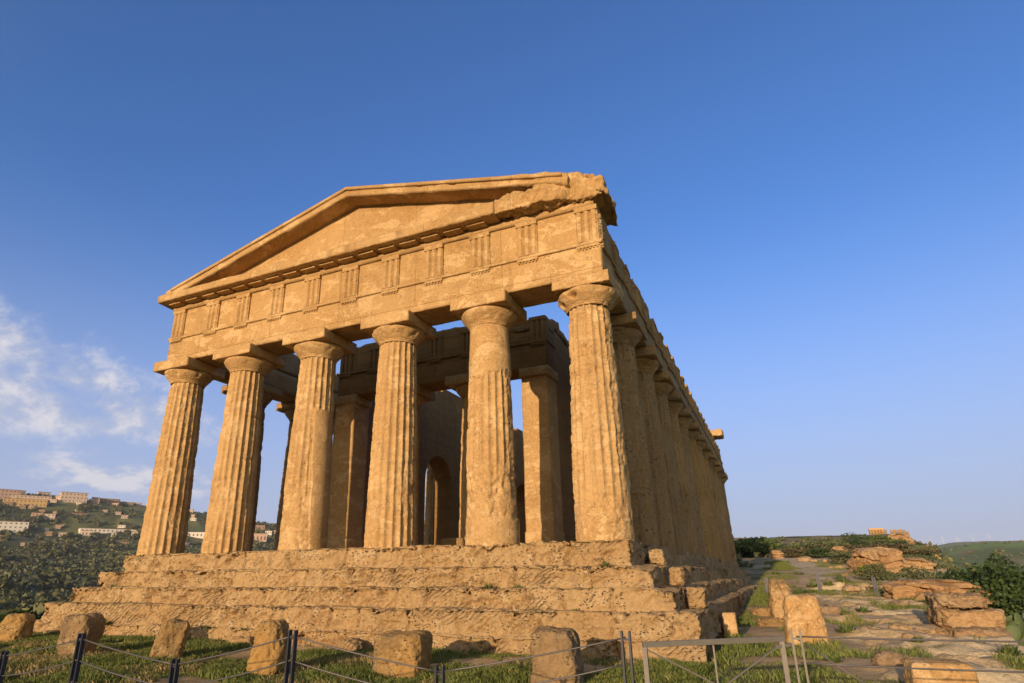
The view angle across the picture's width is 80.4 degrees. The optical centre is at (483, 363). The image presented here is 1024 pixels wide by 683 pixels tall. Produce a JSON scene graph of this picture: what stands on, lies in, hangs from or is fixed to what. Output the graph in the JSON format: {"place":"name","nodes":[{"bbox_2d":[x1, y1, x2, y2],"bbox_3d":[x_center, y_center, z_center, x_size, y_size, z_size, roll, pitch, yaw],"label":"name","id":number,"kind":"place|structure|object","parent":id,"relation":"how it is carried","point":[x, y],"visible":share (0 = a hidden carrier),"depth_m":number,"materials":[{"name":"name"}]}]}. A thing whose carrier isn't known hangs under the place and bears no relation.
{"place":"outdoors","nodes":[
{"label":"outdoors","id":0,"kind":"place"},
{"bbox_2d":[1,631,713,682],"bbox_3d":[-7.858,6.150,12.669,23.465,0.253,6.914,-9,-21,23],"label":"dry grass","id":1,"kind":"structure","parent":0,"point":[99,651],"depth_m":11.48,"materials":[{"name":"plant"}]},
{"bbox_2d":[0,498,1023,682],"bbox_3d":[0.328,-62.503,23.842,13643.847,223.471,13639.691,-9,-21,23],"label":"ground","id":2,"kind":"structure","parent":0,"point":[977,655],"depth_m":18.70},
{"bbox_2d":[0,533,11,540],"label":"valley tree","id":3,"kind":"object","parent":2,"relation":"on","point":[8,536],"visible":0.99,"depth_m":939.76,"materials":[{"name":"green plant"}]},
{"bbox_2d":[0,599,13,607],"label":"valley tree","id":4,"kind":"object","parent":2,"relation":"on","point":[6,603],"visible":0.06,"depth_m":259.21,"materials":[{"name":"green plant"}]},
{"bbox_2d":[0,571,14,589],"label":"valley tree","id":5,"kind":"object","parent":2,"relation":"on","point":[6,582],"visible":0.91,"depth_m":457.16,"materials":[{"name":"green plant"}]},
{"bbox_2d":[0,591,16,599],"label":"valley tree","id":6,"kind":"object","parent":2,"relation":"on","point":[8,595],"visible":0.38,"depth_m":401.98,"materials":[{"name":"green plant"}]},
{"bbox_2d":[0,602,17,610],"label":"valley tree","id":7,"kind":"object","parent":2,"relation":"on","point":[2,607],"visible":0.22,"depth_m":246.78,"materials":[{"name":"green plant"}]},
{"bbox_2d":[0,489,21,498],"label":"apartment building","id":8,"kind":"structure","parent":2,"relation":"on","point":[5,493],"depth_m":1250.48,"materials":[{"name":"pink paint"}]},
{"bbox_2d":[0,521,29,532],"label":"apartment building","id":9,"kind":"structure","parent":2,"relation":"on","point":[15,526],"depth_m":1063.78,"materials":[{"name":"white paint"}]},
{"bbox_2d":[7,587,23,594],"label":"valley tree","id":10,"kind":"object","parent":2,"relation":"on","point":[17,590],"visible":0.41,"depth_m":459.87,"materials":[{"name":"green plant"}]},
{"bbox_2d":[0,613,35,642],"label":"stone stump","id":11,"kind":"object","parent":2,"relation":"on","point":[15,626],"visible":0.7,"depth_m":16.66,"materials":[{"name":"stone"}]},
{"bbox_2d":[10,602,27,608],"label":"valley tree","id":12,"kind":"object","parent":2,"relation":"on","point":[15,605],"visible":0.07,"depth_m":252.24,"materials":[{"name":"green plant"}]},
{"bbox_2d":[0,607,44,622],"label":"edge scrub","id":13,"kind":"object","parent":2,"relation":"on","point":[19,611],"depth_m":22.88,"materials":[{"name":"green plant"}]},
{"bbox_2d":[16,528,30,536],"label":"valley tree","id":14,"kind":"object","parent":2,"relation":"on","point":[26,532],"visible":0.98,"depth_m":1012.15,"materials":[{"name":"green plant"}]},
{"bbox_2d":[2,498,50,506],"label":"apartment building","id":15,"kind":"structure","parent":2,"relation":"on","point":[33,502],"depth_m":1221.85,"materials":[{"name":"paint"}]},
{"bbox_2d":[11,494,52,499],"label":"apartment building","id":16,"kind":"structure","parent":2,"relation":"on","point":[30,496],"depth_m":1270.90,"materials":[{"name":"paint"}]},
{"bbox_2d":[26,542,37,549],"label":"valley tree","id":17,"kind":"object","parent":2,"relation":"on","point":[31,545],"visible":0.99,"depth_m":893.28,"materials":[{"name":"green plant"}]},
{"bbox_2d":[36,567,48,573],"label":"valley tree","id":18,"kind":"object","parent":2,"relation":"on","point":[41,570],"visible":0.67,"depth_m":624.09,"materials":[{"name":"green plant"}]},
{"bbox_2d":[35,592,52,600],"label":"valley tree","id":19,"kind":"object","parent":2,"relation":"on","point":[42,595],"visible":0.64,"depth_m":437.12,"materials":[{"name":"green plant"}]},
{"bbox_2d":[43,513,56,519],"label":"apartment building","id":20,"kind":"structure","parent":2,"relation":"on","point":[52,516],"depth_m":1167.25,"materials":[{"name":"paint"}]},
{"bbox_2d":[46,550,61,558],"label":"valley tree","id":21,"kind":"object","parent":2,"relation":"on","point":[56,553],"visible":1,"depth_m":847.70,"materials":[{"name":"green plant"}]},
{"bbox_2d":[48,546,62,552],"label":"valley tree","id":22,"kind":"object","parent":2,"relation":"on","point":[52,550],"visible":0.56,"depth_m":864.64,"materials":[{"name":"green plant"}]},
{"bbox_2d":[57,592,72,599],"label":"valley tree","id":23,"kind":"object","parent":2,"relation":"on","point":[64,597],"visible":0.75,"depth_m":455.49,"materials":[{"name":"green plant"}]},
{"bbox_2d":[63,531,74,539],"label":"valley tree","id":24,"kind":"object","parent":2,"relation":"on","point":[69,535],"visible":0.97,"depth_m":1021.33,"materials":[{"name":"green plant"}]},
{"bbox_2d":[63,542,76,550],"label":"valley tree","id":25,"kind":"object","parent":2,"relation":"on","point":[68,545],"visible":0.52,"depth_m":898.02,"materials":[{"name":"green plant"}]},
{"bbox_2d":[59,491,88,502],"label":"apartment building","id":26,"kind":"structure","parent":2,"relation":"on","point":[72,497],"depth_m":1306.89,"materials":[{"name":"paint"}]},
{"bbox_2d":[56,612,105,654],"bbox_3d":[-9.040,6.179,13.543,0.766,1.118,0.739,-3,-19,7],"label":"stone stump","id":27,"kind":"object","parent":2,"relation":"on","point":[92,625],"visible":0.65,"depth_m":13.36,"materials":[{"name":"stone"}]},
{"bbox_2d":[74,539,87,546],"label":"valley tree","id":28,"kind":"object","parent":2,"relation":"on","point":[81,543],"visible":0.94,"depth_m":957.33,"materials":[{"name":"green plant"}]},
{"bbox_2d":[81,530,92,536],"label":"apartment building","id":29,"kind":"structure","parent":2,"relation":"on","point":[86,533],"depth_m":1100.77,"materials":[{"name":"paint"}]},
{"bbox_2d":[84,544,99,549],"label":"valley tree","id":30,"kind":"object","parent":2,"relation":"on","point":[93,546],"visible":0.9,"depth_m":921.33,"materials":[{"name":"green plant"}]},
{"bbox_2d":[91,497,100,503],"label":"apartment building","id":31,"kind":"structure","parent":2,"relation":"on","point":[95,500],"depth_m":1339.82,"materials":[{"name":"pink paint"}]},
{"bbox_2d":[89,531,103,540],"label":"valley tree","id":32,"kind":"object","parent":2,"relation":"on","point":[94,536],"visible":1,"depth_m":1059.05,"materials":[{"name":"green plant"}]},
{"bbox_2d":[78,528,138,533],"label":"apartment building","id":33,"kind":"structure","parent":2,"relation":"on","point":[104,530],"depth_m":1135.71,"materials":[{"name":"white paint"}]},
{"bbox_2d":[100,498,119,503],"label":"apartment building","id":34,"kind":"structure","parent":2,"relation":"on","point":[109,501],"depth_m":1377.10,"materials":[{"name":"brown paint"}]},
{"bbox_2d":[109,559,123,566],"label":"valley tree","id":35,"kind":"object","parent":2,"relation":"on","point":[115,562],"visible":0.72,"depth_m":737.24,"materials":[{"name":"green plant"}]},
{"bbox_2d":[0,493,275,614],"bbox_3d":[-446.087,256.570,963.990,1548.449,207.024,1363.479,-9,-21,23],"label":"valley scrub","id":36,"kind":"object","parent":2,"relation":"on","point":[15,569],"visible":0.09,"depth_m":892.36,"materials":[{"name":"plant"}]},
{"bbox_2d":[0,499,275,592],"bbox_3d":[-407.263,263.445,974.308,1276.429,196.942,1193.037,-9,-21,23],"label":"hillside groves","id":37,"kind":"object","parent":2,"relation":"on","point":[41,582],"visible":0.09,"depth_m":550.56,"materials":[{"name":"green plant"}]},
{"bbox_2d":[149,619,189,659],"bbox_3d":[-6.557,5.866,12.589,0.705,1.030,0.620,6,-20,-17],"label":"stone stump","id":38,"kind":"object","parent":2,"relation":"on","point":[171,636],"visible":0.68,"depth_m":12.43,"materials":[{"name":"stone"}]},
{"bbox_2d":[188,532,204,538],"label":"apartment building","id":39,"kind":"structure","parent":2,"relation":"on","point":[197,534],"depth_m":1226.84,"materials":[{"name":"white paint"}]},
{"bbox_2d":[228,636,254,644],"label":"rubble stone","id":40,"kind":"object","parent":2,"relation":"on","point":[248,639],"visible":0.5,"depth_m":14.83,"materials":[{"name":"stone"}]},
{"bbox_2d":[254,533,267,543],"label":"apartment building","id":41,"kind":"structure","parent":2,"relation":"on","point":[261,537],"depth_m":1241.59,"materials":[{"name":"pink paint"}]},
{"bbox_2d":[246,619,290,676],"bbox_3d":[-3.851,5.186,10.922,0.640,1.075,0.734,-4,-20,10],"label":"stone stump","id":42,"kind":"object","parent":2,"relation":"on","point":[269,654],"visible":0.76,"depth_m":10.71,"materials":[{"name":"stone"}]},
{"bbox_2d":[0,630,634,682],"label":"cable fence","id":43,"kind":"object","parent":2,"relation":"on","point":[80,640],"visible":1,"depth_m":6.58,"materials":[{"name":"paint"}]},
{"bbox_2d":[335,637,363,651],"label":"rubble stone","id":44,"kind":"object","parent":2,"relation":"on","point":[352,643],"visible":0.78,"depth_m":13.49,"materials":[{"name":"stone"}]},
{"bbox_2d":[0,630,713,682],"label":"grass","id":45,"kind":"structure","parent":2,"relation":"on","point":[659,667],"depth_m":10.78,"materials":[{"name":"plant"}]},
{"bbox_2d":[33,171,756,662],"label":"ancient temple","id":46,"kind":"structure","parent":2,"relation":"on","point":[609,453],"depth_m":18.45,"materials":[{"name":"stone"}]},
{"bbox_2d":[440,538,464,545],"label":"floor stone","id":47,"kind":"object","parent":46,"relation":"on","point":[452,541],"visible":0.45,"depth_m":18.81,"materials":[{"name":"stone"}]},
{"bbox_2d":[648,548,666,564],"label":"step stone","id":48,"kind":"object","parent":46,"relation":"on","point":[657,556],"visible":0.94,"depth_m":14.85,"materials":[{"name":"stone"}]},
{"bbox_2d":[669,567,685,585],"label":"step stone","id":49,"kind":"object","parent":46,"relation":"on","point":[677,577],"visible":0.97,"depth_m":13.98,"materials":[{"name":"stone"}]},
{"bbox_2d":[686,587,708,608],"bbox_3d":[4.690,5.141,13.271,0.450,0.464,0.526,-9,-21,23],"label":"step stone","id":50,"kind":"object","parent":46,"relation":"on","point":[697,597],"visible":0.98,"depth_m":13.09,"materials":[{"name":"stone"}]},
{"bbox_2d":[372,630,432,677],"bbox_3d":[-1.442,5.191,10.744,0.961,0.848,0.800,-8,-21,20],"label":"stone stump","id":51,"kind":"object","parent":2,"relation":"on","point":[413,647],"visible":0.75,"depth_m":10.46,"materials":[{"name":"stone"}]},
{"bbox_2d":[445,642,469,654],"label":"rubble stone","id":52,"kind":"object","parent":2,"relation":"on","point":[453,646],"visible":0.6,"depth_m":12.52,"materials":[{"name":"stone"}]},
{"bbox_2d":[529,625,584,682],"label":"stone stump","id":53,"kind":"object","parent":2,"relation":"on","point":[547,639],"visible":0.96,"depth_m":9.31,"materials":[{"name":"stone"}]},
{"bbox_2d":[580,647,605,662],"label":"rubble stone","id":54,"kind":"object","parent":2,"relation":"on","point":[594,653],"visible":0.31,"depth_m":11.29,"materials":[{"name":"stone"}]},
{"bbox_2d":[722,612,738,637],"bbox_3d":[5.977,6.357,14.655,0.331,0.618,0.408,-9,-21,23],"label":"step stone","id":55,"kind":"object","parent":2,"relation":"on","point":[730,625],"visible":0.72,"depth_m":14.51,"materials":[{"name":"stone"}]},
{"bbox_2d":[736,550,754,557],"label":"shrub","id":56,"kind":"object","parent":2,"relation":"on","point":[751,555],"visible":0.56,"depth_m":83.05,"materials":[{"name":"green plant"}]},
{"bbox_2d":[751,607,771,615],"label":"fallen stone","id":57,"kind":"object","parent":2,"relation":"on","point":[763,611],"visible":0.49,"depth_m":19.65,"materials":[{"name":"stone"}]},
{"bbox_2d":[734,537,796,557],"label":"ridge tree","id":58,"kind":"object","parent":2,"relation":"on","point":[755,544],"visible":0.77,"depth_m":79.47,"materials":[{"name":"green plant"}]},
{"bbox_2d":[756,617,783,626],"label":"fallen stone","id":59,"kind":"object","parent":2,"relation":"on","point":[776,622],"visible":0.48,"depth_m":16.87,"materials":[{"name":"stone"}]},
{"bbox_2d":[769,550,784,558],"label":"rock outcrop","id":60,"kind":"object","parent":2,"relation":"on","point":[776,554],"visible":0.77,"depth_m":72.24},
{"bbox_2d":[768,578,791,618],"bbox_3d":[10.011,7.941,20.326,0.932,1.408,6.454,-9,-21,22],"label":"standing stone","id":61,"kind":"object","parent":2,"relation":"on","point":[779,590],"visible":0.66,"depth_m":18.30,"materials":[{"name":"stone"}]},
{"bbox_2d":[765,548,806,557],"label":"shrub","id":62,"kind":"object","parent":2,"relation":"on","point":[790,553],"visible":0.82,"depth_m":74.63,"materials":[{"name":"green plant"}]},
{"bbox_2d":[790,673,816,682],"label":"grass tuft","id":63,"kind":"object","parent":2,"relation":"on","point":[802,680],"visible":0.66,"depth_m":8.99,"materials":[{"name":"green plant"}]},
{"bbox_2d":[796,556,811,561],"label":"loose stone","id":64,"kind":"object","parent":2,"relation":"on","point":[803,559],"visible":0.87,"depth_m":59.64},
{"bbox_2d":[782,593,830,644],"bbox_3d":[7.199,5.837,13.652,0.894,1.203,0.985,-7,-20,18],"label":"standing stone","id":65,"kind":"object","parent":2,"relation":"on","point":[803,613],"visible":0.76,"depth_m":13.35,"materials":[{"name":"stone"}]},
{"bbox_2d":[784,540,833,553],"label":"shrub","id":66,"kind":"object","parent":2,"relation":"on","point":[806,545],"visible":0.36,"depth_m":80.17,"materials":[{"name":"green plant"}]},
{"bbox_2d":[805,580,816,586],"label":"grass tuft","id":67,"kind":"object","parent":2,"relation":"on","point":[811,584],"visible":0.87,"depth_m":34.19,"materials":[{"name":"green plant"}]},
{"bbox_2d":[800,547,833,557],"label":"shrub","id":68,"kind":"object","parent":2,"relation":"on","point":[816,552],"visible":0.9,"depth_m":66.88,"materials":[{"name":"green plant"}]},
{"bbox_2d":[787,539,857,546],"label":"shrub","id":69,"kind":"object","parent":2,"relation":"on","point":[831,545],"visible":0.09,"depth_m":87.51,"materials":[{"name":"green plant"}]},
{"bbox_2d":[764,568,882,595],"bbox_3d":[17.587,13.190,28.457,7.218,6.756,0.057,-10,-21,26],"label":"fence","id":70,"kind":"object","parent":2,"relation":"on","point":[819,584],"visible":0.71,"depth_m":29.80,"materials":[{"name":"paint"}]},
{"bbox_2d":[820,605,842,614],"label":"loose stone","id":71,"kind":"object","parent":2,"relation":"on","point":[832,609],"visible":0.62,"depth_m":20.22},
{"bbox_2d":[821,653,843,662],"bbox_3d":[6.386,5.372,11.050,0.414,0.163,0.460,5,-20,-16],"label":"grass tuft","id":72,"kind":"object","parent":2,"relation":"on","point":[833,658],"visible":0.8,"depth_m":11.00,"materials":[{"name":"green plant"}]},
{"bbox_2d":[802,544,869,552],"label":"shrub","id":73,"kind":"object","parent":2,"relation":"on","point":[850,547],"visible":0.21,"depth_m":67.55,"materials":[{"name":"green plant"}]},
{"bbox_2d":[825,550,852,564],"bbox_3d":[32.985,17.688,54.535,3.907,1.692,3.953,-18,-26,40],"label":"shrub","id":74,"kind":"object","parent":2,"relation":"on","point":[843,557],"visible":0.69,"depth_m":54.31,"materials":[{"name":"green plant"}]},
{"bbox_2d":[831,546,849,551],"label":"rock outcrop","id":75,"kind":"object","parent":2,"relation":"on","point":[837,548],"visible":0.3,"depth_m":67.80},
{"bbox_2d":[733,534,956,577],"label":"ridge scrub","id":76,"kind":"object","parent":2,"relation":"on","point":[743,563],"visible":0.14,"depth_m":95.87,"materials":[{"name":"green plant"}]},
{"bbox_2d":[833,623,856,632],"bbox_3d":[8.784,6.400,14.743,0.692,0.267,0.607,13,-23,-34],"label":"grass tuft","id":77,"kind":"object","parent":2,"relation":"on","point":[847,629],"visible":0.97,"depth_m":14.63,"materials":[{"name":"green plant"}]},
{"bbox_2d":[842,584,861,591],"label":"loose stone","id":78,"kind":"object","parent":2,"relation":"on","point":[849,588],"visible":0.96,"depth_m":29.73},
{"bbox_2d":[840,532,871,544],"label":"shrub","id":79,"kind":"object","parent":2,"relation":"on","point":[854,539],"visible":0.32,"depth_m":102.03,"materials":[{"name":"green plant"}]},
{"bbox_2d":[855,605,871,611],"bbox_3d":[13.420,8.617,21.355,0.664,0.272,0.724,-9,-21,23],"label":"grass tuft","id":80,"kind":"object","parent":2,"relation":"on","point":[862,609],"visible":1,"depth_m":21.27,"materials":[{"name":"green plant"}]},
{"bbox_2d":[855,564,872,572],"bbox_3d":[25.171,13.581,39.758,1.184,0.792,1.493,-9,-21,23],"label":"broom shrub","id":81,"kind":"object","parent":2,"relation":"on","point":[861,567],"visible":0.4,"depth_m":40.02,"materials":[{"name":"green plant"}]},
{"bbox_2d":[860,625,880,628],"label":"loose stone","id":82,"kind":"object","parent":2,"relation":"on","point":[868,627],"visible":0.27,"depth_m":14.76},
{"bbox_2d":[853,539,890,544],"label":"shrub","id":83,"kind":"object","parent":2,"relation":"on","point":[876,541],"visible":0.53,"depth_m":152.85,"materials":[{"name":"green plant"}]},
{"bbox_2d":[847,547,905,573],"bbox_3d":[29.297,15.204,45.294,3.650,2.773,4.192,-3,-19,7],"label":"rock outcrop","id":84,"kind":"object","parent":2,"relation":"on","point":[892,558],"visible":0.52,"depth_m":44.21,"materials":[{"name":"stone"}]},
{"bbox_2d":[852,562,901,580],"bbox_3d":[25.107,13.497,38.646,2.496,1.523,2.160,-2,-19,4],"label":"shrub","id":85,"kind":"object","parent":2,"relation":"on","point":[879,575],"visible":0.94,"depth_m":38.45,"materials":[{"name":"green plant"}]},
{"bbox_2d":[865,535,909,543],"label":"shrub","id":86,"kind":"object","parent":2,"relation":"on","point":[893,541],"visible":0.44,"depth_m":167.72,"materials":[{"name":"green plant"}]},
{"bbox_2d":[871,649,905,665],"bbox_3d":[6.900,5.033,10.298,0.522,0.323,0.648,-14,-24,34],"label":"loose stone","id":87,"kind":"object","parent":2,"relation":"on","point":[888,657],"visible":0.69,"depth_m":10.13,"materials":[{"name":"stone"}]},
{"bbox_2d":[868,528,908,534],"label":"ruined temple","id":88,"kind":"structure","parent":2,"relation":"on","point":[875,531],"depth_m":404.01,"materials":[{"name":"stone"}]},
{"bbox_2d":[888,599,909,606],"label":"loose stone","id":89,"kind":"object","parent":2,"relation":"on","point":[904,601],"visible":0.55,"depth_m":21.94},
{"bbox_2d":[857,543,941,554],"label":"shrub","id":90,"kind":"object","parent":2,"relation":"on","point":[898,546],"visible":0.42,"depth_m":69.81,"materials":[{"name":"green plant"}]},
{"bbox_2d":[888,622,912,630],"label":"loose stone","id":91,"kind":"object","parent":2,"relation":"on","point":[898,625],"visible":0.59,"depth_m":15.08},
{"bbox_2d":[888,533,914,544],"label":"rock outcrop","id":92,"kind":"object","parent":2,"relation":"on","point":[902,536],"visible":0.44,"depth_m":198.54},
{"bbox_2d":[790,630,1023,682],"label":"cable fence","id":93,"kind":"object","parent":2,"relation":"on","point":[803,653],"visible":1,"depth_m":5.87,"materials":[{"name":"metal"}]},
{"bbox_2d":[642,636,791,682],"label":"metal gate","id":94,"kind":"structure","parent":93,"relation":"attached to","point":[646,645],"depth_m":5.98,"materials":[{"name":"metal"}]},
{"bbox_2d":[901,632,918,638],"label":"loose stone","id":95,"kind":"object","parent":2,"relation":"on","point":[906,635],"visible":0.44,"depth_m":13.83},
{"bbox_2d":[895,566,936,579],"bbox_3d":[25.031,12.503,34.128,2.897,2.124,2.788,4,-20,-12],"label":"shrub","id":96,"kind":"object","parent":2,"relation":"on","point":[915,574],"visible":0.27,"depth_m":34.14,"materials":[{"name":"green plant"}]},
{"bbox_2d":[902,557,936,571],"bbox_3d":[32.160,15.556,45.771,3.377,1.684,3.304,-5,-20,13],"label":"rock outcrop","id":97,"kind":"object","parent":2,"relation":"on","point":[915,562],"visible":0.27,"depth_m":44.63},
{"bbox_2d":[902,554,950,569],"bbox_3d":[33.815,15.543,47.091,4.058,1.674,4.883,-3,-19,8],"label":"shrub","id":98,"kind":"object","parent":2,"relation":"on","point":[937,566],"visible":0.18,"depth_m":46.06,"materials":[{"name":"green plant"}]},
{"bbox_2d":[880,579,981,599],"bbox_3d":[19.262,9.938,25.989,3.553,1.286,2.709,-8,-21,22],"label":"rock outcrop","id":99,"kind":"object","parent":2,"relation":"on","point":[896,589],"visible":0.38,"depth_m":25.68,"materials":[{"name":"stone"}]},
{"bbox_2d":[903,657,978,682],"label":"stone block","id":100,"kind":"object","parent":2,"relation":"on","point":[922,676],"depth_m":7.83,"materials":[{"name":"stone"}]},
{"bbox_2d":[909,589,999,604],"bbox_3d":[19.750,10.129,25.769,3.659,1.086,2.526,-7,-20,18],"label":"rock outcrop","id":101,"kind":"object","parent":2,"relation":"on","point":[973,590],"visible":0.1,"depth_m":24.96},
{"bbox_2d":[916,592,1011,636],"bbox_3d":[12.126,7.452,15.553,2.518,2.922,4.233,-9,-21,23],"label":"rock ledge","id":102,"kind":"object","parent":2,"relation":"on","point":[959,614],"visible":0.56,"depth_m":15.51,"materials":[{"name":"stone"}]},
{"bbox_2d":[917,540,1023,570],"bbox_3d":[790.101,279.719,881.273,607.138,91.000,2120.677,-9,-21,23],"label":"slope scrub","id":103,"kind":"object","parent":2,"relation":"on","point":[948,559],"visible":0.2,"depth_m":446.30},
{"bbox_2d":[926,550,1023,619],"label":"carob tree","id":104,"kind":"object","parent":2,"relation":"on","point":[1002,585],"visible":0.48,"depth_m":25.14,"materials":[{"name":"green plant"}]},
{"bbox_2d":[989,643,1023,655],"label":"grass tuft","id":105,"kind":"object","parent":2,"relation":"on","point":[1012,650],"visible":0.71,"depth_m":11.47,"materials":[{"name":"green plant"}]},
{"bbox_2d":[1005,610,1023,645],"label":"prickly pear","id":106,"kind":"object","parent":2,"relation":"on","point":[1015,625],"visible":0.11,"depth_m":15.80,"materials":[{"name":"green plant"}]},
{"bbox_2d":[0,0,1023,545],"label":"sky","id":107,"kind":"structure","parent":0,"point":[819,208],"materials":[{"name":"blue"}]},
{"bbox_2d":[691,559,1023,682],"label":"grass","id":108,"kind":"structure","parent":0,"point":[757,596],"depth_m":11.94,"materials":[{"name":"plant"}]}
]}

